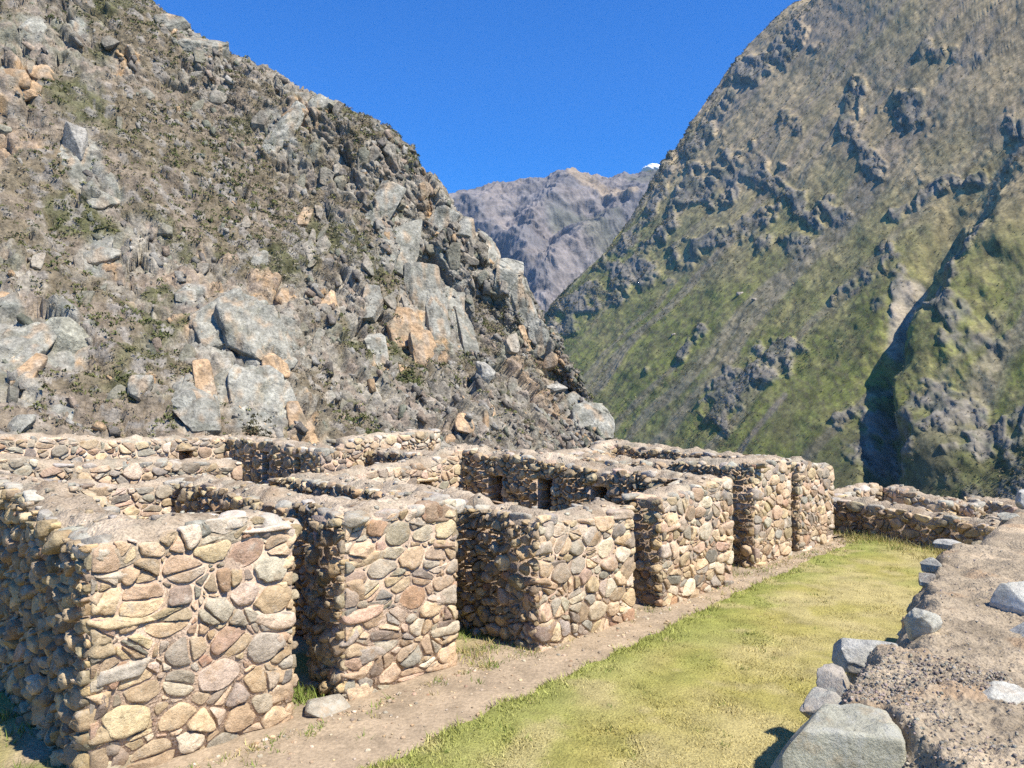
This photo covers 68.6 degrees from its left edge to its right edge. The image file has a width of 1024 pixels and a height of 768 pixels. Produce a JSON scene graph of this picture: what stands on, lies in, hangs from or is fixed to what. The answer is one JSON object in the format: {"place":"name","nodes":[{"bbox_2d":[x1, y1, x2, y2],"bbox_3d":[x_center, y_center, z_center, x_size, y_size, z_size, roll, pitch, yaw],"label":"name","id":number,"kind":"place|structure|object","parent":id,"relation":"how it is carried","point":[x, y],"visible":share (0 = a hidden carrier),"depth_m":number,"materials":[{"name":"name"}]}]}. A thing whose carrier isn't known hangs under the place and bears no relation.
{"place":"outdoors","nodes":[
{"label":"outdoors","id":0,"kind":"place"},
{"bbox_2d":[0,0,614,452],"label":"mountain","id":1,"kind":"structure","parent":0,"point":[254,332],"depth_m":92.35,"materials":[{"name":"grey stone"}]},
{"bbox_2d":[45,317,88,354],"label":"boulder","id":2,"kind":"object","parent":1,"relation":"on","point":[71,333],"visible":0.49,"depth_m":68.88,"materials":[{"name":"grey stone"}]},
{"bbox_2d":[62,122,88,160],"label":"boulder","id":3,"kind":"object","parent":1,"relation":"on","point":[75,139],"visible":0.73,"depth_m":90.82,"materials":[{"name":"grey stone"}]},
{"bbox_2d":[171,389,195,408],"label":"boulder","id":4,"kind":"object","parent":1,"relation":"on","point":[185,398],"visible":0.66,"depth_m":66.12,"materials":[{"name":"grey stone"}]},
{"bbox_2d":[237,412,276,437],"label":"shrub","id":5,"kind":"object","parent":1,"relation":"on","point":[249,428],"visible":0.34,"depth_m":64.44,"materials":[{"name":"green plant"}]},
{"bbox_2d":[0,0,614,449],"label":"scrub","id":6,"kind":"object","parent":1,"relation":"on","point":[236,220],"visible":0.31,"depth_m":95.25,"materials":[{"name":"green plant"}]},
{"bbox_2d":[0,0,614,451],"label":"rubble","id":7,"kind":"object","parent":1,"relation":"on","point":[154,346],"visible":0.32,"depth_m":95.02,"materials":[{"name":"grey stone"}]},
{"bbox_2d":[475,361,494,384],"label":"boulder","id":8,"kind":"object","parent":1,"relation":"on","point":[483,369],"visible":0.82,"depth_m":92.19,"materials":[{"name":"grey stone"}]},
{"bbox_2d":[547,383,567,392],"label":"boulder","id":9,"kind":"object","parent":1,"relation":"on","point":[557,388],"visible":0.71,"depth_m":101.98,"materials":[{"name":"grey stone"}]},
{"bbox_2d":[153,0,800,193],"label":"sky","id":10,"kind":"structure","parent":0,"point":[485,92],"materials":[{"name":"blue"}]},
{"bbox_2d":[0,513,986,767],"bbox_3d":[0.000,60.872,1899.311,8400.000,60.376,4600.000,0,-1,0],"label":"ground","id":11,"kind":"structure","parent":0,"point":[34,751],"depth_m":7.14,"materials":[{"name":"brown soil"}]},
{"bbox_2d":[0,452,243,483],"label":"stone wall","id":12,"kind":"structure","parent":11,"relation":"on","point":[126,470],"depth_m":15.20,"materials":[{"name":"stone"}]},
{"bbox_2d":[0,432,346,485],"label":"ruined house","id":13,"kind":"structure","parent":11,"relation":"on","point":[262,459],"depth_m":18.67,"materials":[{"name":"stone"}]},
{"bbox_2d":[0,473,465,767],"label":"ruined house","id":14,"kind":"structure","parent":11,"relation":"on","point":[154,622],"depth_m":7.14,"materials":[{"name":"stone"}]},
{"bbox_2d":[326,428,440,468],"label":"stone wall","id":15,"kind":"structure","parent":11,"relation":"on","point":[358,447],"depth_m":19.99,"materials":[{"name":"stone"}]},
{"bbox_2d":[367,447,432,465],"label":"stone wall","id":16,"kind":"structure","parent":11,"relation":"on","point":[387,455],"depth_m":18.92,"materials":[{"name":"stone"}]},
{"bbox_2d":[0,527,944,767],"bbox_3d":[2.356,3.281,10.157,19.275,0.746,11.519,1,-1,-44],"label":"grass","id":17,"kind":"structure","parent":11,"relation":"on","point":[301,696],"depth_m":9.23,"materials":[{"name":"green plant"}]},
{"bbox_2d":[267,443,733,651],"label":"ruined house","id":18,"kind":"structure","parent":11,"relation":"on","point":[554,547],"depth_m":11.28,"materials":[{"name":"stone"}]},
{"bbox_2d":[548,438,834,567],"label":"ruined house","id":19,"kind":"structure","parent":11,"relation":"on","point":[782,507],"depth_m":14.88,"materials":[{"name":"stone"}]},
{"bbox_2d":[834,483,883,500],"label":"stone wall","id":20,"kind":"structure","parent":11,"relation":"on","point":[872,490],"depth_m":18.77,"materials":[{"name":"stone"}]},
{"bbox_2d":[770,488,1023,767],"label":"terrace wall","id":21,"kind":"structure","parent":11,"relation":"on","point":[939,683],"depth_m":2.62,"materials":[{"name":"stone"}]},
{"bbox_2d":[833,495,1001,549],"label":"stone wall","id":22,"kind":"structure","parent":11,"relation":"on","point":[918,525],"depth_m":16.12,"materials":[{"name":"stone"}]},
{"bbox_2d":[883,484,959,514],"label":"stone wall","id":23,"kind":"structure","parent":11,"relation":"on","point":[907,495],"depth_m":18.21,"materials":[{"name":"stone"}]},
{"bbox_2d":[943,496,985,517],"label":"stone wall","id":24,"kind":"structure","parent":11,"relation":"on","point":[974,509],"depth_m":17.61,"materials":[{"name":"stone"}]},
{"bbox_2d":[979,512,999,519],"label":"stone wall","id":25,"kind":"structure","parent":11,"relation":"on","point":[993,515],"depth_m":16.46,"materials":[{"name":"stone"}]},
{"bbox_2d":[964,495,1018,513],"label":"stone wall","id":26,"kind":"structure","parent":11,"relation":"on","point":[999,505],"depth_m":17.97,"materials":[{"name":"stone"}]},
{"bbox_2d":[151,534,852,767],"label":"path","id":27,"kind":"structure","parent":0,"point":[345,749],"depth_m":7.74,"materials":[{"name":"brown soil"}]},
{"bbox_2d":[305,694,350,717],"bbox_3d":[-1.908,3.282,7.614,0.427,0.216,0.506,-1,-1,44],"label":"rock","id":28,"kind":"object","parent":27,"relation":"on","point":[324,706],"visible":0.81,"depth_m":7.52,"materials":[{"name":"stone"}]},
{"bbox_2d":[186,539,853,767],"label":"pebbles","id":29,"kind":"object","parent":27,"relation":"on","point":[352,720],"visible":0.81,"depth_m":8.13,"materials":[{"name":"stone"}]},
{"bbox_2d":[449,167,656,313],"bbox_3d":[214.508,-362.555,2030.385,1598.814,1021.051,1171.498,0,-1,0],"label":"mountain","id":30,"kind":"structure","parent":0,"point":[556,232],"depth_m":2164.97,"materials":[{"name":"grey stone"}]},
{"bbox_2d":[641,163,658,172],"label":"cloud","id":31,"kind":"structure","parent":0,"point":[648,168],"depth_m":3388.86,"materials":[{"name":"white"}]},
{"bbox_2d":[359,539,945,767],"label":"lawn","id":32,"kind":"structure","parent":0,"point":[700,679],"depth_m":8.30,"materials":[{"name":"green plant"}]},
{"bbox_2d":[544,0,1023,500],"bbox_3d":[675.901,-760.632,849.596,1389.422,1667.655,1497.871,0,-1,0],"label":"mountain","id":33,"kind":"structure","parent":0,"point":[887,337],"depth_m":387.31,"materials":[{"name":"green plant"}]},
{"bbox_2d":[545,0,1023,499],"bbox_3d":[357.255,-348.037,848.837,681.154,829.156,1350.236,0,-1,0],"label":"scrub","id":34,"kind":"object","parent":33,"relation":"on","point":[626,224],"visible":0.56,"depth_m":563.63,"materials":[{"name":"green plant"}]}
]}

